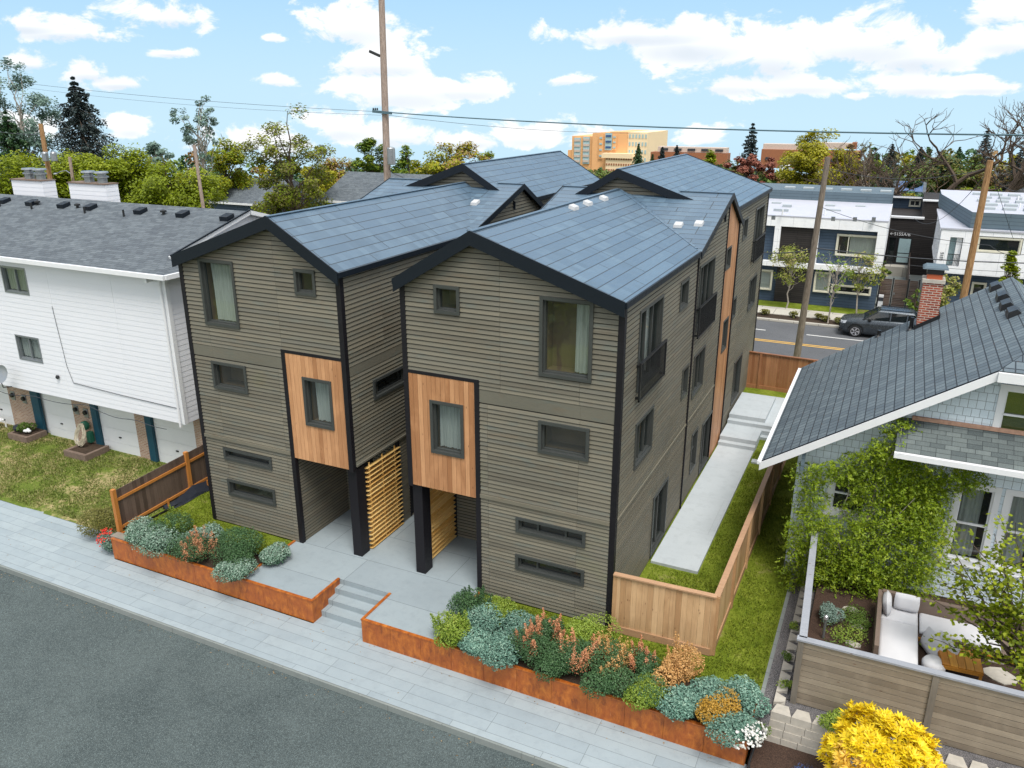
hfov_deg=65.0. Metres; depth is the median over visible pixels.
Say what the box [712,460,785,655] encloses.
board fence
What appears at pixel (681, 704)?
flowering shrub
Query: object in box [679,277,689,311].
window
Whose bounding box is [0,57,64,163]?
broadleaf tree
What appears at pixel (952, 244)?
balcony door
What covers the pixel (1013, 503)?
window
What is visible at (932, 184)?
broadleaf tree
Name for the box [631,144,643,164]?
conifer tree
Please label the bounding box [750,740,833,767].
mulch bed
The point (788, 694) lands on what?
gravel backfill
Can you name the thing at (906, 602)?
cushion
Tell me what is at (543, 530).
window
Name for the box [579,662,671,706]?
evergreen shrub
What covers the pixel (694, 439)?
window
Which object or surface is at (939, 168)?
broadleaf tree
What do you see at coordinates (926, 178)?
power line
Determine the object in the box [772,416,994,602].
climbing vine
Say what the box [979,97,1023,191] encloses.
bare tree
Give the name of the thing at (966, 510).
window
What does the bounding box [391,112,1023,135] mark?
power line
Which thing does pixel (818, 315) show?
grass tuft
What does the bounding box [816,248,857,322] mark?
broadleaf tree
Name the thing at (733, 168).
broadleaf tree
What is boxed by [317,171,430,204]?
house
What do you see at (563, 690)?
steel planter
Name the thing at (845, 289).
window
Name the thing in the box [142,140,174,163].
broadleaf tree
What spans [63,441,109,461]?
stone planter
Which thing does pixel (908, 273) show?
side fence
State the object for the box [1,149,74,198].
broadleaf tree
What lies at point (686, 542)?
side path
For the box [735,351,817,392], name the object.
board fence
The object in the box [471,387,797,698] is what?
lawn
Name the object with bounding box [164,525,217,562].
barberry shrub
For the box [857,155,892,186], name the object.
broadleaf tree
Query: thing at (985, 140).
conifer tree
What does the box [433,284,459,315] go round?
window
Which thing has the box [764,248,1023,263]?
power line
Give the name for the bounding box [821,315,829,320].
grass tuft
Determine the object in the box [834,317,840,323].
grass tuft
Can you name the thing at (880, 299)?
utility box
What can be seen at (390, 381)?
window
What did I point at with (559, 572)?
window
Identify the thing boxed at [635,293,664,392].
window
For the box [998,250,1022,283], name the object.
broadleaf tree
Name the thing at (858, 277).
broadleaf tree
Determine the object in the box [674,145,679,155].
conifer tree
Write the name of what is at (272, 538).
lawn
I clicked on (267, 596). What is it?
steel planter
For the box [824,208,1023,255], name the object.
power line
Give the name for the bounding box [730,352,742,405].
glazed door
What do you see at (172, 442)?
garage door
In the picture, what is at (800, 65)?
sky
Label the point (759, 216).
window
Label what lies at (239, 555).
evergreen shrub
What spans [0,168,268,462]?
apartment block
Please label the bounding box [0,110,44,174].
conifer tree
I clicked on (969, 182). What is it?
broadleaf tree
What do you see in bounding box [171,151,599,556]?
townhouse
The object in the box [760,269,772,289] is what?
window
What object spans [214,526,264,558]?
evergreen shrub
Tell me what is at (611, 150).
hospital building
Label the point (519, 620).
flowering shrub
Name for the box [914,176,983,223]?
power line
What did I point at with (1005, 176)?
house
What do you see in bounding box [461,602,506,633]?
flowering shrub
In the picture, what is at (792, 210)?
modern house
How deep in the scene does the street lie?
47.62 m
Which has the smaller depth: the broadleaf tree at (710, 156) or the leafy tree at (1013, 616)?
the leafy tree at (1013, 616)
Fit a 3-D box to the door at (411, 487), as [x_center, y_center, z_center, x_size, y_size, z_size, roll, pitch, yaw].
[-3.247,3.076,27.200,0.110,2.640,0.960,9,21,24]
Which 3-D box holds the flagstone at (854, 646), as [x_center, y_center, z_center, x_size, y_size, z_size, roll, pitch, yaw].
[8.599,6.568,20.293,0.377,0.035,0.245,9,21,24]
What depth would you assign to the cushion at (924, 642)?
19.83 m
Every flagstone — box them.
[843,606,858,613]
[845,640,860,647]
[983,667,1018,684]
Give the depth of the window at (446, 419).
21.98 m
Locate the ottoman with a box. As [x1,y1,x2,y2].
[921,654,945,671]
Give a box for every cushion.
[883,590,891,615]
[894,592,919,612]
[919,627,944,655]
[939,631,959,654]
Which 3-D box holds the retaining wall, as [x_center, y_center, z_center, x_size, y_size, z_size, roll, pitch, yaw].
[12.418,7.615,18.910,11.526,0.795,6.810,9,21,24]
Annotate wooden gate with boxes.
[876,277,920,308]
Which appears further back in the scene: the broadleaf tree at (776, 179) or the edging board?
the broadleaf tree at (776, 179)
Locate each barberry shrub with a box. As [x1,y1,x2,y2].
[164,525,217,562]
[507,615,552,667]
[527,608,565,645]
[543,627,599,675]
[574,626,633,681]
[625,634,661,678]
[651,631,704,690]
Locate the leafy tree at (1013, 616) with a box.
[916,513,1023,689]
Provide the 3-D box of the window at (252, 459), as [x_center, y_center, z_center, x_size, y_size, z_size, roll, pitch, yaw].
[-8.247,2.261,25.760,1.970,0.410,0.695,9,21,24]
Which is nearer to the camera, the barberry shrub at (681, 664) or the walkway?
the barberry shrub at (681, 664)
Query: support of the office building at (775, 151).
on the ground at (312, 622)
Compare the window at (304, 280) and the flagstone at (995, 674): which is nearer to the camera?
the flagstone at (995, 674)
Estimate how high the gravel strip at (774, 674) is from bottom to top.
0.001 m
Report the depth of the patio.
23.98 m
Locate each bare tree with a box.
[800,104,1023,195]
[901,165,975,195]
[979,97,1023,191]
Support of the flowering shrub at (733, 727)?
on the steel planter at (563, 690)
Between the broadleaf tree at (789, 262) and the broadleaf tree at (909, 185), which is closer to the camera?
the broadleaf tree at (789, 262)
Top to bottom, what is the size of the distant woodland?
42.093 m
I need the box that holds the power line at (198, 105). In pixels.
[9,85,364,114]
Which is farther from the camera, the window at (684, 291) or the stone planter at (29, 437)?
the stone planter at (29, 437)
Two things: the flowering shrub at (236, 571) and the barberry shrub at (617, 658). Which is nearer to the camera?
the barberry shrub at (617, 658)
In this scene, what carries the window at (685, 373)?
in the townhouse at (553, 335)
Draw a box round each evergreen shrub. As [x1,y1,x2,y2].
[209,541,257,564]
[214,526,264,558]
[446,585,492,617]
[532,642,571,682]
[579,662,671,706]
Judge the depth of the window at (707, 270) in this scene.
26.99 m
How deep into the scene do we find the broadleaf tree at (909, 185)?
91.99 m
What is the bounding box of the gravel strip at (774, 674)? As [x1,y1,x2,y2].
[757,575,801,735]
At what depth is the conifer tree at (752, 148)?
119.47 m
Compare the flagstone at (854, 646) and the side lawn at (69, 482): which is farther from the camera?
the side lawn at (69, 482)
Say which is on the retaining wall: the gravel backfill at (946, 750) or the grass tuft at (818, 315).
the gravel backfill at (946, 750)
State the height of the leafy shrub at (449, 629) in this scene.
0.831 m
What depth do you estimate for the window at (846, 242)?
53.46 m
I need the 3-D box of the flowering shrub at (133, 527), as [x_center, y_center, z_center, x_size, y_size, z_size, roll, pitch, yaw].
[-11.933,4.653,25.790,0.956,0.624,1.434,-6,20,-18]
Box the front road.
[0,570,544,767]
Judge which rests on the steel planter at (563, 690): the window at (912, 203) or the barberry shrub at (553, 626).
the barberry shrub at (553, 626)
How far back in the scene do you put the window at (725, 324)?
31.24 m
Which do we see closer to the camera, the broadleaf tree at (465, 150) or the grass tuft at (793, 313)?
the grass tuft at (793, 313)
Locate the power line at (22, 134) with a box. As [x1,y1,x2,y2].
[1,132,39,134]
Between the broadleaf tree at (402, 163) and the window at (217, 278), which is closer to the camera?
the window at (217, 278)
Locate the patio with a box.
[245,423,611,639]
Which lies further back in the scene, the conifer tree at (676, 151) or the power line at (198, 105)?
the conifer tree at (676, 151)
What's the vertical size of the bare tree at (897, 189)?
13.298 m
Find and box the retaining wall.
[764,572,997,767]
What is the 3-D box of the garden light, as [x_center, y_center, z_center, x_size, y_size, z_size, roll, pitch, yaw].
[7.944,6.167,20.434,0.120,0.690,0.120,9,21,24]
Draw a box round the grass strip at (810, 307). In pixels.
[758,300,868,313]
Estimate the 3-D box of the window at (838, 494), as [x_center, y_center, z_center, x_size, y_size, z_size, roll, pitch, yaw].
[9.422,3.111,22.499,1.220,1.400,0.170,9,21,24]
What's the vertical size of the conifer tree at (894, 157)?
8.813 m
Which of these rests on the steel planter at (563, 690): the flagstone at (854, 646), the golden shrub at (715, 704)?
the golden shrub at (715, 704)
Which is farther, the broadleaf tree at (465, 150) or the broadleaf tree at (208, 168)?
the broadleaf tree at (465, 150)
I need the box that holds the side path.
[651,392,784,573]
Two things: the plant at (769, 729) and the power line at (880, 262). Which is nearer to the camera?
the plant at (769, 729)
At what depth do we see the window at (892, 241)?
65.06 m
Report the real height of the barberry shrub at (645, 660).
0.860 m
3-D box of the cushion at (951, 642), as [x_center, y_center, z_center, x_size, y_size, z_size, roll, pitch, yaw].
[10.600,6.451,19.692,0.310,0.439,0.800,-2,19,-7]
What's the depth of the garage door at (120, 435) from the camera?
33.22 m
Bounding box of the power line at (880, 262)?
[763,255,1023,272]
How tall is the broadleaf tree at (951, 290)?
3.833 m
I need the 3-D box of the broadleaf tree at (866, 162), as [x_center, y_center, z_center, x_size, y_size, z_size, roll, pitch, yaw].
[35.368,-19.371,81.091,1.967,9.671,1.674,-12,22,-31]
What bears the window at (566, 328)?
in the townhouse at (553, 335)
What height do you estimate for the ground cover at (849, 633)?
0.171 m
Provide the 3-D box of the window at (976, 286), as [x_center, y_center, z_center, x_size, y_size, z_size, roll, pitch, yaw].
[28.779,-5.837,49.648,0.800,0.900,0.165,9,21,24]
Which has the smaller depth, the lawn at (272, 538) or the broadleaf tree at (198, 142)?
the lawn at (272, 538)
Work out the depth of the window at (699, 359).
27.73 m
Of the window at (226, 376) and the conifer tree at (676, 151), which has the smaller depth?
the window at (226, 376)
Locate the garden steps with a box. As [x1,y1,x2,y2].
[321,584,383,628]
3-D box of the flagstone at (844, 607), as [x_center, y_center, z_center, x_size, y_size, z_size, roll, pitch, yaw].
[9.138,6.083,21.681,0.429,0.035,0.259,9,21,24]
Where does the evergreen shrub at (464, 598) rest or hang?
on the steel planter at (563, 690)
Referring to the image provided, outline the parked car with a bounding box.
[838,305,916,336]
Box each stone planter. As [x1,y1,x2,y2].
[7,427,46,442]
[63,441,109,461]
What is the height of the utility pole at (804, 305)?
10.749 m
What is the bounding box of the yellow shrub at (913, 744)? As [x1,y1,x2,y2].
[816,699,947,767]
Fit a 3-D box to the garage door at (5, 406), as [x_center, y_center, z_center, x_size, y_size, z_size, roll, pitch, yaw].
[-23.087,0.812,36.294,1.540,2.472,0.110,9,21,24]
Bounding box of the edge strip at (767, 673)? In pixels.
[751,573,794,741]
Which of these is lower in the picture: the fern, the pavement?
the pavement
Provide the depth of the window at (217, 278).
24.13 m
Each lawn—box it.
[0,422,166,532]
[148,491,292,553]
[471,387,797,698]
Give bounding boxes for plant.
[750,718,771,740]
[775,678,792,688]
[781,650,793,661]
[789,621,798,630]
[817,707,851,732]
[820,601,845,624]
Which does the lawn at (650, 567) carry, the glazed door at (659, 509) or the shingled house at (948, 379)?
the shingled house at (948, 379)
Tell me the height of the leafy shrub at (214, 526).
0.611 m
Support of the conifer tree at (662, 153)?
on the ground at (312, 622)
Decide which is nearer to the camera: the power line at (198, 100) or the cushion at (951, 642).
the cushion at (951, 642)
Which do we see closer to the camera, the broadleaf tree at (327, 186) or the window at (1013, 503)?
the window at (1013, 503)
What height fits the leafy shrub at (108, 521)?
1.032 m
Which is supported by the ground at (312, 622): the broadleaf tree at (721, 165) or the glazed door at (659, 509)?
the broadleaf tree at (721, 165)
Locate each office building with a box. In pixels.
[650,146,730,169]
[760,142,860,168]
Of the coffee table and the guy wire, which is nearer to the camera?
the coffee table
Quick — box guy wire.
[993,177,1012,236]
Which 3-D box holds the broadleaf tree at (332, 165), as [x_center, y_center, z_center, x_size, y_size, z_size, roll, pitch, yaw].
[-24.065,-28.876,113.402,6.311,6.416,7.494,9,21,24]
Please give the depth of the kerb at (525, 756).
20.75 m
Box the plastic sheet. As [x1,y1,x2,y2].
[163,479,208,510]
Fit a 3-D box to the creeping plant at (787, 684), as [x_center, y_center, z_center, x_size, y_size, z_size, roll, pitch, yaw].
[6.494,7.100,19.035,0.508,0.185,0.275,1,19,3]
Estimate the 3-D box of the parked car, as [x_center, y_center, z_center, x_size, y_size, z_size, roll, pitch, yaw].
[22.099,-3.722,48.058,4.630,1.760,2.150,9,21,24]
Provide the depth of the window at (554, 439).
20.67 m
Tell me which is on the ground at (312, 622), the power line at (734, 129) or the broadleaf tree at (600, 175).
the broadleaf tree at (600, 175)
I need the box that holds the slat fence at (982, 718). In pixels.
[790,531,1023,766]
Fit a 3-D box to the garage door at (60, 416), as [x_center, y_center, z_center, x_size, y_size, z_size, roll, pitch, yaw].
[-19.436,1.381,34.660,1.820,2.472,0.110,9,21,24]
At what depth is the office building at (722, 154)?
251.04 m
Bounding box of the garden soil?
[807,578,1023,690]
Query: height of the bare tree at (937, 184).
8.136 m
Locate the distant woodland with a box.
[0,146,1017,193]
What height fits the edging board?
0.080 m
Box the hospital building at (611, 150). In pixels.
[568,130,667,172]
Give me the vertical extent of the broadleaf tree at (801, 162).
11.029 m
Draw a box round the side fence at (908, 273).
[904,254,909,304]
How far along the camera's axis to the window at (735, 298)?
32.23 m
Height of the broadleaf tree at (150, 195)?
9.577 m
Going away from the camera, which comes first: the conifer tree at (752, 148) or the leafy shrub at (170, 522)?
the leafy shrub at (170, 522)
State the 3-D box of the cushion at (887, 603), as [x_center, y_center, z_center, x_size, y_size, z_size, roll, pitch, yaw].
[9.769,5.699,20.937,0.245,0.455,0.620,9,21,24]
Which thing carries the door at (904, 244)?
in the dark house at (906, 210)
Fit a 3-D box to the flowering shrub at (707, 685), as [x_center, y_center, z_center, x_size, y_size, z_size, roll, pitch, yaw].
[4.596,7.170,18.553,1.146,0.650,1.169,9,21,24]
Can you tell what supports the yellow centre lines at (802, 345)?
on the street
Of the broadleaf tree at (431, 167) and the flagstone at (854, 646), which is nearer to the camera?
the flagstone at (854, 646)
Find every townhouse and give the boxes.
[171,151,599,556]
[391,154,772,628]
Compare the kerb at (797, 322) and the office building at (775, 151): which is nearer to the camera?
the kerb at (797, 322)
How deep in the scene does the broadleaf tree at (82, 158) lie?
65.92 m
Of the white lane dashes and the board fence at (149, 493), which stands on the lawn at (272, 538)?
the board fence at (149, 493)
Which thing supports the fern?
in the stone planter at (29, 437)
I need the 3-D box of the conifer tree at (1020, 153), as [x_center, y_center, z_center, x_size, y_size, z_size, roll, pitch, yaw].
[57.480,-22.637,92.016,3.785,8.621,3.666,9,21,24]
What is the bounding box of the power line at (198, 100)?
[11,81,358,110]
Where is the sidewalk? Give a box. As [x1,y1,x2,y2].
[757,305,843,319]
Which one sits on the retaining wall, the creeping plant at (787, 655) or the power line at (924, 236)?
the creeping plant at (787, 655)
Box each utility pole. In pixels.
[38,124,57,178]
[54,157,74,180]
[193,145,204,207]
[369,0,402,180]
[793,157,830,356]
[959,160,993,298]
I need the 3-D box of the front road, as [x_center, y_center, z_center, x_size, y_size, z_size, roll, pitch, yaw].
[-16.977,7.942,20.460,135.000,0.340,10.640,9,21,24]
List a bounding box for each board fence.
[109,445,207,531]
[611,572,716,655]
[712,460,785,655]
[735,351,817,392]
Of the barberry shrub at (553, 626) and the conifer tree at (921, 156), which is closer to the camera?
the barberry shrub at (553, 626)
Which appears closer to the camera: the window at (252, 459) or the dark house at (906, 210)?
the window at (252, 459)
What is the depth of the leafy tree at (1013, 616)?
18.08 m
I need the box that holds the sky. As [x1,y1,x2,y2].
[0,0,1023,182]
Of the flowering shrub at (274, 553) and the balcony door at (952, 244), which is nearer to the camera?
the flowering shrub at (274, 553)
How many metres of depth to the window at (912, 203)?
69.52 m
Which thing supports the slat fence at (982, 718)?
on the retaining wall
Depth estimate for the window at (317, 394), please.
23.72 m
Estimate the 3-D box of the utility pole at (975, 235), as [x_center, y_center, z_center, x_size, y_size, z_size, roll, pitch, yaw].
[21.676,-5.080,38.332,0.403,10.772,0.378,9,21,24]
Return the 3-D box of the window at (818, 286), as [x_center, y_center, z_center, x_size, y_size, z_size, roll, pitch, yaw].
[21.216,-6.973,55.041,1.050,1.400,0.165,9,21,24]
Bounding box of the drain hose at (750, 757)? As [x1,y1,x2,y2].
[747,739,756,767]
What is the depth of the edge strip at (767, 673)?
20.67 m
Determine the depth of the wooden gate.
54.29 m
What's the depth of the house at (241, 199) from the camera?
81.17 m
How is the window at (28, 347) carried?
in the apartment block
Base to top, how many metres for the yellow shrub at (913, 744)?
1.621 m
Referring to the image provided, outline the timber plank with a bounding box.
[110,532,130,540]
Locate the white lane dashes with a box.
[757,329,861,340]
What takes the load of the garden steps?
on the pavement
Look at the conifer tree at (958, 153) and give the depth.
131.69 m
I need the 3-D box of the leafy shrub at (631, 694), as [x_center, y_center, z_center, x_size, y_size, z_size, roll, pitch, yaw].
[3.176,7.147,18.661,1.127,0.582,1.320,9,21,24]
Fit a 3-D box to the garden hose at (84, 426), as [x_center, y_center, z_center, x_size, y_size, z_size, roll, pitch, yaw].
[-17.924,2.080,33.612,0.701,0.947,0.639,9,21,24]
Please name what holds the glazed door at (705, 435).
in the townhouse at (553, 335)
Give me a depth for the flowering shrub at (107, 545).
26.03 m
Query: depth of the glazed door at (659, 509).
25.45 m
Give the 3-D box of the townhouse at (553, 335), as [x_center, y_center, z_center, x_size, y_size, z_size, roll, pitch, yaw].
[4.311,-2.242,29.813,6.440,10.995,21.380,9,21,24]
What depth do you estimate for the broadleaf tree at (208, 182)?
60.34 m
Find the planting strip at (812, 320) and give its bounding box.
[757,313,838,324]
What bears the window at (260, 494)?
in the townhouse at (293, 321)
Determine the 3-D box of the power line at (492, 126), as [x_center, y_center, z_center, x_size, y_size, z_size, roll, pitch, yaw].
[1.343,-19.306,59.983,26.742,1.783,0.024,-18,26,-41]
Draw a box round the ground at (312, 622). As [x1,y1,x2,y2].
[126,192,1023,767]
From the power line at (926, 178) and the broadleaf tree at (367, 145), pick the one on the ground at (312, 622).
the broadleaf tree at (367, 145)
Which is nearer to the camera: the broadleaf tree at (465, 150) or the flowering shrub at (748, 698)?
the flowering shrub at (748, 698)
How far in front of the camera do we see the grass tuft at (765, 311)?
52.59 m
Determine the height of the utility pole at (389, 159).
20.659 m
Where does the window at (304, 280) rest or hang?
in the townhouse at (293, 321)
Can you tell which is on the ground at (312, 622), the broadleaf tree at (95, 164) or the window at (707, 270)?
the broadleaf tree at (95, 164)
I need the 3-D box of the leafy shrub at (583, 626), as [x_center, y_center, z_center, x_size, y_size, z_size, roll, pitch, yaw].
[1.994,6.340,20.578,1.710,0.868,1.246,-12,23,-32]
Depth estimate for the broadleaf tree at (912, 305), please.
48.73 m
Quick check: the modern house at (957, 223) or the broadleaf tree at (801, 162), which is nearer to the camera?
the modern house at (957, 223)
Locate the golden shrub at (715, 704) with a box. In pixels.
[695,686,741,726]
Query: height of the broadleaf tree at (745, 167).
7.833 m
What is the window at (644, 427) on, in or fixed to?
in the townhouse at (553, 335)
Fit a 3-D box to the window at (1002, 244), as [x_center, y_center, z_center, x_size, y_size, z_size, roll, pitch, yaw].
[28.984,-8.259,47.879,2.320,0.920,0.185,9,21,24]
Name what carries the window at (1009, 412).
in the shingled house at (948, 379)
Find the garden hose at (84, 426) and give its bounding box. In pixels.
[74,421,94,445]
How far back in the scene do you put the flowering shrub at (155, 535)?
24.88 m
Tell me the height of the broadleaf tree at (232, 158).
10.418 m
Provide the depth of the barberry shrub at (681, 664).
19.09 m
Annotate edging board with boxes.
[151,502,180,518]
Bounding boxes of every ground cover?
[820,619,868,645]
[824,636,853,648]
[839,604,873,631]
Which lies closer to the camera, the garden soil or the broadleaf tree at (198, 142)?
the garden soil
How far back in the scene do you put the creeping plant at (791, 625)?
21.11 m
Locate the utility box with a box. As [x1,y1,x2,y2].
[877,294,883,306]
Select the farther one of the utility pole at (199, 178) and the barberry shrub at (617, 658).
the utility pole at (199, 178)
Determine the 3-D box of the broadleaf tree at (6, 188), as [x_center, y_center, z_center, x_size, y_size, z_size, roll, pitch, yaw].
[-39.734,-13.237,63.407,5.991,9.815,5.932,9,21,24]
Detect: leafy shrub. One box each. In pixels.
[74,505,124,537]
[143,504,193,543]
[176,521,225,551]
[430,609,472,649]
[483,594,517,625]
[561,611,622,647]
[622,672,670,711]
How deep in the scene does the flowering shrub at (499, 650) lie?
19.84 m
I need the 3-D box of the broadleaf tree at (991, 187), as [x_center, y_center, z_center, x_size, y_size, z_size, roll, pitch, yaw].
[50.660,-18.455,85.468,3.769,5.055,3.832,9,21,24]
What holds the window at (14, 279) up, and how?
in the apartment block
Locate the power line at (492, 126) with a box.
[381,114,598,132]
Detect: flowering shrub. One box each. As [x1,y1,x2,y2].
[96,528,113,551]
[123,515,155,544]
[130,523,179,557]
[211,555,258,582]
[258,541,291,565]
[457,625,493,656]
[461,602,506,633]
[479,627,524,670]
[501,609,540,647]
[655,683,702,721]
[688,675,733,715]
[698,704,767,749]
[724,674,771,717]
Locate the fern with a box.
[15,422,36,431]
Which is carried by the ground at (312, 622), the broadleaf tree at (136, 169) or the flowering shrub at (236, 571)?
the broadleaf tree at (136, 169)
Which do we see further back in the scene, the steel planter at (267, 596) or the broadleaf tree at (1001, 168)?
the broadleaf tree at (1001, 168)
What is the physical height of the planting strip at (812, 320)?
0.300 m
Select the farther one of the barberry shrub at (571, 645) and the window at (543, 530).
the window at (543, 530)
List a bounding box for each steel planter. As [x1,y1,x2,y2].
[110,521,339,622]
[360,593,756,765]
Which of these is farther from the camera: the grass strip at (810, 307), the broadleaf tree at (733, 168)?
the broadleaf tree at (733, 168)
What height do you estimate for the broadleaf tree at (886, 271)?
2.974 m
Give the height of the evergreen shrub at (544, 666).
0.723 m
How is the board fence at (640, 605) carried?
on the lawn at (650, 567)
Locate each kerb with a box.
[0,564,567,767]
[757,317,838,357]
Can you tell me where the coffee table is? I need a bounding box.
[938,649,983,680]
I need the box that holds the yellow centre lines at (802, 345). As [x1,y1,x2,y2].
[755,338,843,349]
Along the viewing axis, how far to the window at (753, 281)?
36.27 m
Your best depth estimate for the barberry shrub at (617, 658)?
19.47 m
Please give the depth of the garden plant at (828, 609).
21.00 m
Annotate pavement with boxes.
[0,500,746,767]
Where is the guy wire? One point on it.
(1001, 203)
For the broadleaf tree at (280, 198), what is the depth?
67.89 m
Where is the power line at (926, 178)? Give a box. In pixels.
[829,168,1023,191]
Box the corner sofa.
[872,589,1023,664]
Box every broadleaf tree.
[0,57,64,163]
[0,153,30,194]
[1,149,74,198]
[50,148,98,198]
[68,156,130,202]
[101,142,163,203]
[124,157,206,207]
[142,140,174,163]
[162,165,227,208]
[169,95,218,203]
[194,150,220,193]
[205,135,256,199]
[236,103,335,214]
[300,166,336,192]
[319,156,355,188]
[350,137,395,172]
[393,145,419,173]
[409,149,451,174]
[434,141,489,169]
[477,151,494,160]
[584,167,610,178]
[704,148,717,164]
[717,152,734,169]
[723,153,775,182]
[731,158,744,174]
[767,244,808,307]
[773,173,786,183]
[775,127,862,185]
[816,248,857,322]
[830,143,870,185]
[842,251,887,312]
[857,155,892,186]
[859,142,873,186]
[879,257,891,291]
[894,160,935,196]
[901,179,922,196]
[903,284,920,310]
[920,150,963,192]
[940,271,961,306]
[944,154,984,188]
[973,164,1023,188]
[978,186,1001,191]
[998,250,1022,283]
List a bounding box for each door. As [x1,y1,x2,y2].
[0,384,14,424]
[43,394,78,440]
[98,406,140,456]
[153,418,196,462]
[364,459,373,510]
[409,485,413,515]
[649,476,668,557]
[698,410,712,474]
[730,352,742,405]
[894,237,912,264]
[946,237,956,264]
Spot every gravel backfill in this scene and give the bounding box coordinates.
[773,700,1022,767]
[779,579,817,699]
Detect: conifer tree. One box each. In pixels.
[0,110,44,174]
[37,76,127,170]
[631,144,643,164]
[658,147,665,158]
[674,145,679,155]
[736,123,761,174]
[874,144,901,189]
[913,147,924,166]
[951,147,963,168]
[968,128,995,169]
[1000,147,1023,192]
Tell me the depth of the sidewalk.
53.28 m
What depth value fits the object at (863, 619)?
21.20 m
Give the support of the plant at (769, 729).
on the steel planter at (563, 690)
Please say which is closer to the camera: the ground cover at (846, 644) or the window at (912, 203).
the ground cover at (846, 644)
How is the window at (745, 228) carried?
in the townhouse at (553, 335)
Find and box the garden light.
[822,615,827,638]
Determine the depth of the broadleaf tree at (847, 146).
86.03 m
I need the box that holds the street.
[754,320,874,359]
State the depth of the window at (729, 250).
29.67 m
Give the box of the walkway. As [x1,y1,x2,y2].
[874,275,921,312]
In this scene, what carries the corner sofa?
on the garden soil
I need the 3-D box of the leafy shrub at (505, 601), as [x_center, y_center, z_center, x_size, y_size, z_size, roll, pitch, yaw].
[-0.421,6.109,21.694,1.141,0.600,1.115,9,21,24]
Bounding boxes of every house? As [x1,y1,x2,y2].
[207,177,320,211]
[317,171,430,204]
[757,263,1023,614]
[759,183,894,309]
[883,192,940,276]
[893,181,926,194]
[932,190,1023,302]
[994,165,1023,192]
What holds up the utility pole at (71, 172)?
on the verge
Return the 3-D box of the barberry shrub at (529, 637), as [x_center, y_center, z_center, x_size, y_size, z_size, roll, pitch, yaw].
[0.462,6.438,19.969,1.074,0.987,1.342,-9,21,-25]
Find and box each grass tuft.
[759,309,769,314]
[788,311,797,317]
[814,313,821,318]
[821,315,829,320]
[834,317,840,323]
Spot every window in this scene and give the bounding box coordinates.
[0,265,29,295]
[14,334,43,363]
[197,258,240,328]
[210,360,256,394]
[222,447,272,469]
[227,478,276,506]
[292,268,316,296]
[301,377,334,430]
[372,365,403,399]
[429,400,463,458]
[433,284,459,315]
[515,516,585,547]
[515,553,584,586]
[538,420,589,461]
[539,296,593,383]
[633,404,654,470]
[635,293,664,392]
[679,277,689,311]
[680,363,689,400]
[689,426,698,474]
[691,344,705,399]
[695,255,715,332]
[721,316,728,353]
[725,245,731,270]
[732,295,736,318]
[742,216,748,240]
[747,272,757,311]
[751,203,765,259]
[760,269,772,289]
[813,271,831,292]
[823,471,871,521]
[830,284,871,295]
[835,234,876,257]
[885,236,896,262]
[909,199,920,206]
[940,482,1002,571]
[970,281,986,293]
[976,236,1022,254]
[989,488,1023,578]
[992,383,1023,430]
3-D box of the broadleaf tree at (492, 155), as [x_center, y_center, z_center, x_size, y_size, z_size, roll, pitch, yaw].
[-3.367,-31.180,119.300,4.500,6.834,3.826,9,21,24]
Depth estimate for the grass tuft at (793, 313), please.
51.98 m
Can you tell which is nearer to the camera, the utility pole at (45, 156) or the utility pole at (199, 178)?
the utility pole at (199, 178)
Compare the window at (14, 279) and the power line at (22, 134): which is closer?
the window at (14, 279)
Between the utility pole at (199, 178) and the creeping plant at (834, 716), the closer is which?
the creeping plant at (834, 716)
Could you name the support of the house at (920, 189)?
on the ground at (312, 622)

